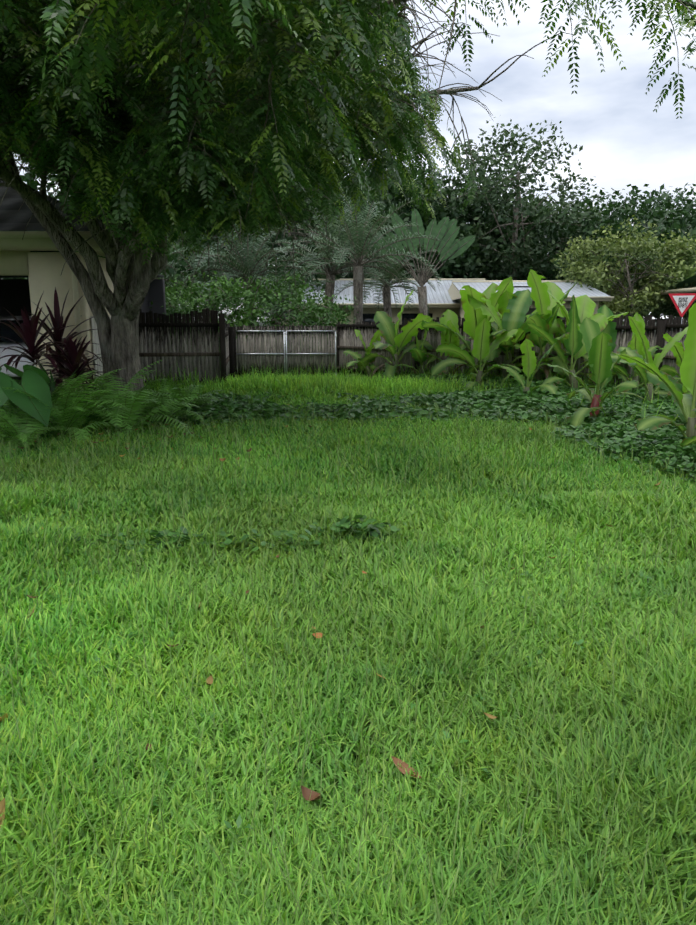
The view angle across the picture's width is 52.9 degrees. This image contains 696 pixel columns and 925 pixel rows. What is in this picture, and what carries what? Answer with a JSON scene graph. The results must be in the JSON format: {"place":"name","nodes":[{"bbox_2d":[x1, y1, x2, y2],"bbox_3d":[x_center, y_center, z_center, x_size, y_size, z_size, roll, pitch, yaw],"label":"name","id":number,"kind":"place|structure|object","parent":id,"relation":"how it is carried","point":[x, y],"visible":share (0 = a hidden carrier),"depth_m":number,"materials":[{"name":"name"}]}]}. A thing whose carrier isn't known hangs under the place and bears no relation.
{"place":"outdoors","nodes":[
{"label":"outdoors","id":0,"kind":"place"},
{"bbox_2d":[0,251,113,398],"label":"house walls","id":1,"kind":"structure","parent":0,"point":[42,271],"depth_m":11.98,"materials":[{"name":"beige paint"}]},
{"bbox_2d":[0,186,88,230],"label":"house roof","id":2,"kind":"structure","parent":1,"relation":"on","point":[12,218],"depth_m":11.79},
{"bbox_2d":[0,231,151,402],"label":"house trim","id":3,"kind":"structure","parent":1,"relation":"attached to","point":[30,241],"depth_m":11.20,"materials":[{"name":"beige paint"}]},
{"bbox_2d":[0,251,168,374],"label":"house carport interior","id":4,"kind":"object","parent":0,"point":[14,297],"visible":0.17,"depth_m":18.76,"materials":[{"name":"black"}]},
{"bbox_2d":[90,316,110,385],"bbox_3d":[-4.497,-2.016,13.302,0.030,1.500,1.795,0,12,1],"label":"slat screen","id":5,"kind":"object","parent":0,"point":[96,347],"visible":0.1,"depth_m":12.49,"materials":[{"name":"grey wood"}]},
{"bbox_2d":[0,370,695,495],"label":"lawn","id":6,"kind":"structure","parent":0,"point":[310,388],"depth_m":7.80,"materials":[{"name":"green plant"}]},
{"bbox_2d":[0,382,49,432],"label":"fern","id":7,"kind":"object","parent":6,"relation":"on","point":[8,411],"visible":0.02,"depth_m":9.36,"materials":[{"name":"green plant"}]},
{"bbox_2d":[0,392,70,456],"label":"fern","id":8,"kind":"object","parent":6,"relation":"on","point":[25,427],"visible":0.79,"depth_m":8.54,"materials":[{"name":"green plant"}]},
{"bbox_2d":[21,370,116,435],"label":"fern stalks","id":9,"kind":"object","parent":6,"relation":"on","point":[69,410],"visible":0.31,"depth_m":9.06,"materials":[{"name":"green plant"}]},
{"bbox_2d":[57,360,184,434],"bbox_3d":[-3.451,-0.995,10.149,1.730,0.996,2.080,-7,13,-30],"label":"fern","id":10,"kind":"object","parent":6,"relation":"on","point":[127,386],"visible":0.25,"depth_m":9.99,"materials":[{"name":"green plant"}]},
{"bbox_2d":[116,380,205,422],"bbox_3d":[-2.772,-0.890,10.351,1.326,0.635,1.816,-2,12,-8],"label":"fern","id":11,"kind":"object","parent":6,"relation":"on","point":[163,400],"visible":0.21,"depth_m":10.28,"materials":[{"name":"green plant"}]},
{"bbox_2d":[151,379,226,411],"bbox_3d":[-2.566,-1.026,10.864,1.401,0.637,1.176,-7,13,-30],"label":"fern","id":12,"kind":"object","parent":6,"relation":"on","point":[176,390],"visible":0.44,"depth_m":10.78,"materials":[{"name":"green plant"}]},
{"bbox_2d":[0,395,665,827],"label":"fallen leaves","id":13,"kind":"object","parent":6,"relation":"on","point":[306,793],"visible":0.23,"depth_m":2.44,"materials":[{"name":"brown plant"}]},
{"bbox_2d":[0,433,682,838],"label":"lawn weeds","id":14,"kind":"object","parent":6,"relation":"on","point":[238,821],"visible":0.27,"depth_m":3.01,"materials":[{"name":"green plant"}]},
{"bbox_2d":[343,329,382,376],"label":"banana","id":15,"kind":"object","parent":6,"relation":"on","point":[375,337],"depth_m":18.43,"materials":[{"name":"green plant"}]},
{"bbox_2d":[357,290,433,378],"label":"banana","id":16,"kind":"object","parent":6,"relation":"on","point":[388,329],"depth_m":17.67,"materials":[{"name":"green plant"}]},
{"bbox_2d":[142,360,682,425],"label":"tall weeds","id":17,"kind":"object","parent":6,"relation":"on","point":[190,380],"visible":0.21,"depth_m":14.16,"materials":[{"name":"green plant"}]},
{"bbox_2d":[394,317,436,373],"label":"banana","id":18,"kind":"object","parent":6,"relation":"on","point":[418,355],"depth_m":17.32,"materials":[{"name":"green plant"}]},
{"bbox_2d":[411,309,469,374],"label":"banana","id":19,"kind":"object","parent":6,"relation":"on","point":[449,319],"depth_m":16.75,"materials":[{"name":"green plant"}]},
{"bbox_2d":[421,277,524,376],"bbox_3d":[2.827,-2.803,15.854,2.064,2.686,2.839,-7,13,-30],"label":"banana","id":20,"kind":"object","parent":6,"relation":"on","point":[473,317],"depth_m":15.62,"materials":[{"name":"green plant"}]},
{"bbox_2d":[436,318,521,389],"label":"banana","id":21,"kind":"object","parent":6,"relation":"on","point":[483,348],"depth_m":14.25,"materials":[{"name":"green plant"}]},
{"bbox_2d":[493,339,557,394],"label":"banana","id":22,"kind":"object","parent":6,"relation":"on","point":[528,364],"depth_m":12.39,"materials":[{"name":"green plant"}]},
{"bbox_2d":[499,269,576,386],"bbox_3d":[4.213,-2.634,14.483,2.498,2.665,2.232,0,12,1],"label":"banana","id":23,"kind":"object","parent":6,"relation":"on","point":[541,297],"depth_m":14.37,"materials":[{"name":"green plant"}]},
{"bbox_2d":[527,295,626,390],"bbox_3d":[4.201,-2.032,13.177,1.813,2.175,1.442,0,12,1],"label":"banana","id":24,"kind":"object","parent":6,"relation":"on","point":[574,343],"depth_m":12.97,"materials":[{"name":"green plant"}]},
{"bbox_2d":[529,290,628,383],"bbox_3d":[4.729,-2.290,14.280,2.136,2.386,2.158,0,12,1],"label":"banana","id":25,"kind":"object","parent":6,"relation":"on","point":[586,305],"depth_m":14.33,"materials":[{"name":"green plant"}]},
{"bbox_2d":[543,317,638,429],"bbox_3d":[3.731,-1.201,10.197,1.653,1.802,1.742,0,12,1],"label":"banana","id":26,"kind":"object","parent":6,"relation":"on","point":[597,347],"depth_m":10.06,"materials":[{"name":"green plant"}]},
{"bbox_2d":[609,316,688,402],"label":"banana","id":27,"kind":"object","parent":6,"relation":"on","point":[637,330],"depth_m":11.45,"materials":[{"name":"green plant"}]},
{"bbox_2d":[612,303,695,437],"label":"banana","id":28,"kind":"object","parent":6,"relation":"on","point":[685,404],"depth_m":7.94,"materials":[{"name":"green plant"}]},
{"bbox_2d":[653,333,689,394],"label":"banana","id":29,"kind":"object","parent":6,"relation":"on","point":[677,349],"depth_m":11.89,"materials":[{"name":"green plant"}]},
{"bbox_2d":[0,321,695,924],"bbox_3d":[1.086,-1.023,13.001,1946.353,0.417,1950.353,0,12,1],"label":"ground","id":30,"kind":"structure","parent":0,"point":[363,543],"depth_m":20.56,"materials":[{"name":"green plant"}]},
{"bbox_2d":[1,375,22,421],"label":"alocasia stalks","id":31,"kind":"object","parent":30,"relation":"on","point":[11,403],"visible":0.19,"depth_m":8.89,"materials":[{"name":"green plant"}]},
{"bbox_2d":[0,316,35,376],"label":"car","id":32,"kind":"object","parent":30,"relation":"on","point":[4,360],"depth_m":13.60,"materials":[{"name":"white metal"}]},
{"bbox_2d":[0,364,51,426],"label":"alocasia leaves","id":33,"kind":"object","parent":30,"relation":"on","point":[35,382],"visible":0.94,"depth_m":8.75,"materials":[{"name":"green plant"}]},
{"bbox_2d":[0,404,69,444],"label":"fern stalks","id":34,"kind":"object","parent":30,"relation":"on","point":[19,429],"visible":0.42,"depth_m":8.41,"materials":[{"name":"green plant"}]},
{"bbox_2d":[8,372,91,400],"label":"fern stalks","id":35,"kind":"object","parent":30,"relation":"on","point":[58,386],"visible":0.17,"depth_m":9.46,"materials":[{"name":"green plant"}]},
{"bbox_2d":[0,287,102,396],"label":"cordyline","id":36,"kind":"object","parent":30,"relation":"on","point":[28,332],"depth_m":11.24,"materials":[{"name":"plant"}]},
{"bbox_2d":[0,178,103,229],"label":"tree","id":37,"kind":"object","parent":30,"relation":"on","point":[56,206],"visible":0.05,"depth_m":12.04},
{"bbox_2d":[0,368,125,443],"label":"fern","id":38,"kind":"object","parent":30,"relation":"on","point":[77,410],"visible":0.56,"depth_m":8.98,"materials":[{"name":"green plant"}]},
{"bbox_2d":[39,362,103,413],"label":"lily clump leaves","id":39,"kind":"object","parent":30,"relation":"on","point":[52,383],"visible":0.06,"depth_m":10.64,"materials":[{"name":"green plant"}]},
{"bbox_2d":[39,335,113,396],"bbox_3d":[-4.285,-1.348,11.006,1.114,1.325,1.118,0,12,1],"label":"cordyline","id":40,"kind":"object","parent":30,"relation":"on","point":[73,363],"depth_m":10.87,"materials":[{"name":"red plant"}]},
{"bbox_2d":[4,371,192,407],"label":"house slab","id":41,"kind":"structure","parent":30,"relation":"on","point":[17,378],"depth_m":17.73,"materials":[{"name":"grey concrete"}]},
{"bbox_2d":[21,244,227,345],"bbox_3d":[-7.330,-5.636,23.263,7.678,4.844,7.174,0,12,1],"label":"tree","id":42,"kind":"object","parent":30,"relation":"on","point":[180,268],"depth_m":24.10,"materials":[{"name":"green plant"}]},
{"bbox_2d":[52,374,203,439],"bbox_3d":[-3.111,-0.744,9.534,2.223,0.894,2.033,0,12,1],"label":"fern","id":43,"kind":"object","parent":30,"relation":"on","point":[126,412],"visible":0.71,"depth_m":9.45,"materials":[{"name":"green plant"}]},
{"bbox_2d":[77,379,196,429],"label":"fern stalks","id":44,"kind":"object","parent":30,"relation":"on","point":[131,408],"visible":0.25,"depth_m":9.48,"materials":[{"name":"green plant"}]},
{"bbox_2d":[20,172,266,311],"bbox_3d":[-10.616,-11.080,34.818,14.961,10.929,14.816,0,12,1],"label":"tree","id":45,"kind":"object","parent":30,"relation":"on","point":[33,185],"depth_m":31.84,"materials":[{"name":"green plant"}]},
{"bbox_2d":[122,382,192,411],"bbox_3d":[-3.197,-0.990,11.151,1.435,0.595,1.604,0,12,1],"label":"fern","id":46,"kind":"object","parent":30,"relation":"on","point":[166,394],"visible":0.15,"depth_m":11.22,"materials":[{"name":"green plant"}]},
{"bbox_2d":[160,241,221,318],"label":"tree","id":47,"kind":"object","parent":30,"relation":"on","point":[163,270],"depth_m":26.23,"materials":[{"name":"green plant"}]},
{"bbox_2d":[167,227,228,298],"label":"tree","id":48,"kind":"object","parent":30,"relation":"on","point":[184,260],"depth_m":28.73,"materials":[{"name":"green plant"}]},
{"bbox_2d":[150,270,273,370],"bbox_3d":[-4.603,-4.186,20.937,4.869,3.161,4.862,0,12,1],"label":"shrub","id":49,"kind":"object","parent":30,"relation":"on","point":[226,288],"depth_m":20.64,"materials":[{"name":"green plant"}]},
{"bbox_2d":[156,217,288,351],"bbox_3d":[-4.911,-6.165,24.991,6.179,5.250,5.089,0,12,1],"label":"palm","id":50,"kind":"object","parent":30,"relation":"on","point":[207,272],"depth_m":24.37,"materials":[{"name":"green plant"}]},
{"bbox_2d":[219,314,226,381],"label":"fence posts","id":51,"kind":"object","parent":30,"relation":"on","point":[222,344],"visible":0.32,"depth_m":14.41,"materials":[{"name":"brown wood"}]},
{"bbox_2d":[139,323,220,384],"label":"fence rails","id":52,"kind":"object","parent":51,"relation":"attached to","point":[178,325],"visible":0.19,"depth_m":14.36,"materials":[{"name":"brown wood"}]},
{"bbox_2d":[139,308,220,385],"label":"fence palings","id":53,"kind":"object","parent":51,"relation":"attached to","point":[204,337],"visible":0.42,"depth_m":14.43,"materials":[{"name":"grey wood"}]},
{"bbox_2d":[225,332,228,365],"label":"fence return rails","id":54,"kind":"object","parent":51,"relation":"attached to","point":[226,335],"visible":0.14,"depth_m":15.83,"materials":[{"name":"grey wood"}]},
{"bbox_2d":[220,310,229,377],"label":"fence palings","id":55,"kind":"object","parent":30,"relation":"on","point":[227,325],"visible":0.31,"depth_m":17.06,"materials":[{"name":"grey wood"}]},
{"bbox_2d":[228,327,236,378],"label":"fence posts","id":56,"kind":"object","parent":30,"relation":"on","point":[232,351],"visible":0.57,"depth_m":17.17,"materials":[{"name":"brown wood"}]},
{"bbox_2d":[169,224,315,359],"bbox_3d":[-3.553,-6.251,24.418,4.881,5.597,5.377,0,12,1],"label":"palm","id":57,"kind":"object","parent":30,"relation":"on","point":[241,251],"depth_m":23.98,"materials":[{"name":"green plant"}]},
{"bbox_2d":[214,254,337,364],"bbox_3d":[-2.614,-5.291,24.146,4.717,3.854,4.819,0,12,1],"label":"palm","id":58,"kind":"object","parent":30,"relation":"on","point":[282,272],"depth_m":23.70,"materials":[{"name":"green plant"}]},
{"bbox_2d":[210,271,358,367],"bbox_3d":[-2.211,-4.596,22.632,5.110,3.113,5.663,0,12,1],"label":"shrub","id":59,"kind":"object","parent":30,"relation":"on","point":[314,313],"depth_m":21.90,"materials":[{"name":"green plant"}]},
{"bbox_2d":[230,326,339,372],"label":"gate posts","id":60,"kind":"object","parent":30,"relation":"on","point":[338,338],"visible":0.25,"depth_m":19.78,"materials":[{"name":"wood"}]},
{"bbox_2d":[236,330,336,374],"bbox_3d":[-1.771,-3.031,19.824,2.954,1.405,0.050,0,12,-2],"label":"gate frame","id":61,"kind":"object","parent":60,"relation":"attached to","point":[285,331],"visible":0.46,"depth_m":19.75,"materials":[{"name":"grey metal"}]},
{"bbox_2d":[236,325,335,376],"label":"gate palings","id":62,"kind":"object","parent":61,"relation":"attached to","point":[267,342],"visible":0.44,"depth_m":19.81,"materials":[{"name":"grey wood"}]},
{"bbox_2d":[224,205,359,299],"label":"tree","id":63,"kind":"object","parent":30,"relation":"on","point":[276,247],"depth_m":58.44,"materials":[{"name":"green plant"}]},
{"bbox_2d":[211,155,396,292],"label":"tree","id":64,"kind":"object","parent":30,"relation":"on","point":[280,236],"depth_m":42.70,"materials":[{"name":"green plant"}]},
{"bbox_2d":[257,207,399,358],"bbox_3d":[-0.886,-7.244,27.926,6.042,6.154,5.600,0,12,1],"label":"palm","id":65,"kind":"object","parent":30,"relation":"on","point":[334,230],"depth_m":27.74,"materials":[{"name":"green plant"}]},
{"bbox_2d":[0,0,695,396],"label":"tree","id":66,"kind":"object","parent":30,"relation":"on","point":[316,39],"depth_m":7.51,"materials":[{"name":"green plant"}]},
{"bbox_2d":[346,0,695,135],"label":"tree foliage","id":67,"kind":"object","parent":66,"relation":"attached to","point":[682,11],"visible":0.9,"depth_m":7.85,"materials":[{"name":"green plant"}]},
{"bbox_2d":[0,373,695,556],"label":"ground cover","id":68,"kind":"object","parent":30,"relation":"on","point":[665,440],"visible":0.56,"depth_m":10.44,"materials":[{"name":"green plant"}]},
{"bbox_2d":[6,370,109,430],"bbox_3d":[-4.107,-0.874,9.520,1.838,0.863,1.756,-10,15,-41],"label":"fern","id":69,"kind":"object","parent":68,"relation":"on","point":[55,397],"visible":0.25,"depth_m":9.49,"materials":[{"name":"green plant"}]},
{"bbox_2d":[272,183,441,328],"bbox_3d":[0.274,-6.961,25.852,6.298,6.408,6.132,0,12,1],"label":"palm","id":70,"kind":"object","parent":30,"relation":"on","point":[361,222],"depth_m":25.52,"materials":[{"name":"green plant"}]},
{"bbox_2d":[294,183,489,278],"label":"tree","id":71,"kind":"object","parent":30,"relation":"on","point":[447,268],"depth_m":53.85,"materials":[{"name":"green plant"}]},
{"bbox_2d":[287,161,501,278],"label":"tree","id":72,"kind":"object","parent":30,"relation":"on","point":[466,227],"depth_m":55.74,"materials":[{"name":"green plant"}]},
{"bbox_2d":[371,208,475,335],"bbox_3d":[3.059,-7.384,28.994,4.408,6.004,0.507,0,12,1],"label":"travellers palm","id":73,"kind":"object","parent":30,"relation":"on","point":[435,230],"depth_m":28.62,"materials":[{"name":"green plant"}]},
{"bbox_2d":[281,299,598,347],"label":"neighbour walls","id":74,"kind":"structure","parent":30,"relation":"on","point":[439,312],"depth_m":39.02,"materials":[{"name":"grey paint"}]},
{"bbox_2d":[298,313,432,329],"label":"neighbour windows","id":75,"kind":"structure","parent":74,"relation":"in","point":[368,317],"depth_m":39.03,"materials":[{"name":"black glass"}]},
{"bbox_2d":[269,280,608,302],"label":"neighbour roof","id":76,"kind":"structure","parent":74,"relation":"on","point":[441,294],"depth_m":39.18,"materials":[{"name":"grey metal"}]},
{"bbox_2d":[286,279,613,307],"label":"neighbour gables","id":77,"kind":"object","parent":76,"relation":"attached to","point":[454,292],"visible":0.42,"depth_m":38.11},
{"bbox_2d":[526,308,570,334],"bbox_3d":[10.014,-6.678,35.163,2.500,2.120,0.060,0,12,1],"label":"neighbour roller door","id":78,"kind":"structure","parent":74,"relation":"in","point":[530,311],"depth_m":34.96,"materials":[{"name":"grey metal"}]},
{"bbox_2d":[381,166,554,279],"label":"tree","id":79,"kind":"object","parent":30,"relation":"on","point":[503,230],"depth_m":58.66,"materials":[{"name":"green plant"}]},
{"bbox_2d":[336,324,657,386],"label":"fence rails","id":80,"kind":"object","parent":30,"relation":"on","point":[461,326],"visible":0.26,"depth_m":18.71,"materials":[{"name":"wood"}]},
{"bbox_2d":[338,313,660,385],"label":"fence palings","id":81,"kind":"object","parent":80,"relation":"attached to","point":[348,337],"visible":0.19,"depth_m":17.46,"materials":[{"name":"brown wood"}]},
{"bbox_2d":[465,289,550,377],"bbox_3d":[3.517,-2.652,15.199,1.915,2.212,2.439,0,12,1],"label":"banana","id":82,"kind":"object","parent":30,"relation":"on","point":[519,306],"depth_m":15.16,"materials":[{"name":"green plant"}]},
{"bbox_2d":[469,290,554,376],"bbox_3d":[3.881,-2.581,15.798,1.615,2.540,2.103,-7,13,-31],"label":"banana","id":83,"kind":"object","parent":30,"relation":"on","point":[504,298],"depth_m":15.49,"materials":[{"name":"green plant"}]},
{"bbox_2d":[466,199,564,276],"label":"tree","id":84,"kind":"object","parent":30,"relation":"on","point":[540,241],"depth_m":73.05,"materials":[{"name":"green plant"}]},
{"bbox_2d":[424,117,617,279],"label":"tree","id":85,"kind":"object","parent":30,"relation":"on","point":[481,171],"depth_m":52.72,"materials":[{"name":"green plant"}]},
{"bbox_2d":[459,190,645,279],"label":"tree","id":86,"kind":"object","parent":30,"relation":"on","point":[592,221],"depth_m":55.56,"materials":[{"name":"green plant"}]},
{"bbox_2d":[564,304,656,383],"bbox_3d":[5.037,-2.068,13.558,1.751,1.969,1.622,0,12,1],"label":"banana","id":87,"kind":"object","parent":30,"relation":"on","point":[610,329],"visible":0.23,"depth_m":13.71,"materials":[{"name":"green plant"}]},
{"bbox_2d":[539,219,695,335],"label":"tree","id":88,"kind":"object","parent":30,"relation":"on","point":[658,233],"depth_m":50.52,"materials":[{"name":"green plant"}]},
{"bbox_2d":[539,183,695,254],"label":"tree","id":89,"kind":"object","parent":30,"relation":"on","point":[669,198],"visible":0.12,"depth_m":72.95,"materials":[{"name":"green plant"}]},
{"bbox_2d":[541,184,695,320],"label":"tree","id":90,"kind":"object","parent":30,"relation":"on","point":[659,217],"depth_m":58.43,"materials":[{"name":"green plant"}]},
{"bbox_2d":[550,215,695,346],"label":"tree","id":91,"kind":"object","parent":30,"relation":"on","point":[592,277],"depth_m":37.58,"materials":[{"name":"green plant"}]},
{"bbox_2d":[584,313,678,388],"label":"banana","id":92,"kind":"object","parent":30,"relation":"on","point":[636,344],"depth_m":13.01,"materials":[{"name":"green plant"}]},
{"bbox_2d":[626,234,695,323],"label":"bush","id":93,"kind":"object","parent":30,"relation":"on","point":[662,311],"depth_m":38.74,"materials":[{"name":"green plant"}]},
{"bbox_2d":[637,371,690,420],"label":"banana","id":94,"kind":"object","parent":30,"relation":"on","point":[653,379],"visible":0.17,"depth_m":9.51,"materials":[{"name":"green plant"}]},
{"bbox_2d":[663,324,688,359],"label":"fence rails","id":95,"kind":"object","parent":30,"relation":"on","point":[674,326],"depth_m":13.48,"materials":[{"name":"brown wood"}]},
{"bbox_2d":[662,315,688,376],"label":"fence palings","id":96,"kind":"object","parent":95,"relation":"attached to","point":[673,331],"visible":0.21,"depth_m":13.52,"materials":[{"name":"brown wood"}]},
{"bbox_2d":[669,293,695,316],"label":"sign border","id":97,"kind":"object","parent":30,"relation":"on","point":[676,305],"visible":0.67,"depth_m":19.93,"materials":[{"name":"red metal"}]},
{"bbox_2d":[673,295,694,312],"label":"sign face","id":98,"kind":"object","parent":97,"relation":"attached to","point":[688,300],"visible":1,"depth_m":19.91},
{"bbox_2d":[678,298,687,307],"bbox_3d":[9.541,-4.553,19.908,0.230,0.281,0.004,6,13,25],"label":"sign lettering","id":99,"kind":"object","parent":98,"relation":"attached to","point":[682,305],"visible":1,"depth_m":19.92},
{"bbox_2d":[679,408,695,446],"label":"banana","id":100,"kind":"object","parent":30,"relation":"on","point":[688,441],"visible":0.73,"depth_m":7.31,"materials":[{"name":"green plant"}]},
{"bbox_2d":[681,214,695,239],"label":"tree","id":101,"kind":"object","parent":30,"relation":"on","point":[688,221],"visible":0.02,"depth_m":58.24,"materials":[{"name":"green plant"}]},
{"bbox_2d":[14,0,695,320],"label":"sky","id":102,"kind":"structure","parent":0,"point":[624,142],"materials":[{"name":"white"}]},
{"bbox_2d":[333,229,440,317],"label":"palm","id":103,"kind":"object","parent":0,"point":[383,272],"depth_m":31.74,"materials":[{"name":"green plant"}]},
{"bbox_2d":[414,319,665,387],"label":"fence posts","id":104,"kind":"object","parent":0,"point":[661,330],"visible":0.21,"depth_m":13.59,"materials":[{"name":"brown wood"}]},
{"bbox_2d":[668,275,695,289],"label":"roof","id":105,"kind":"structure","parent":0,"point":[692,279],"depth_m":35.61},
{"bbox_2d":[660,287,695,294],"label":"brick house fascia","id":106,"kind":"structure","parent":105,"relation":"attached to","point":[683,290],"depth_m":35.37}
]}

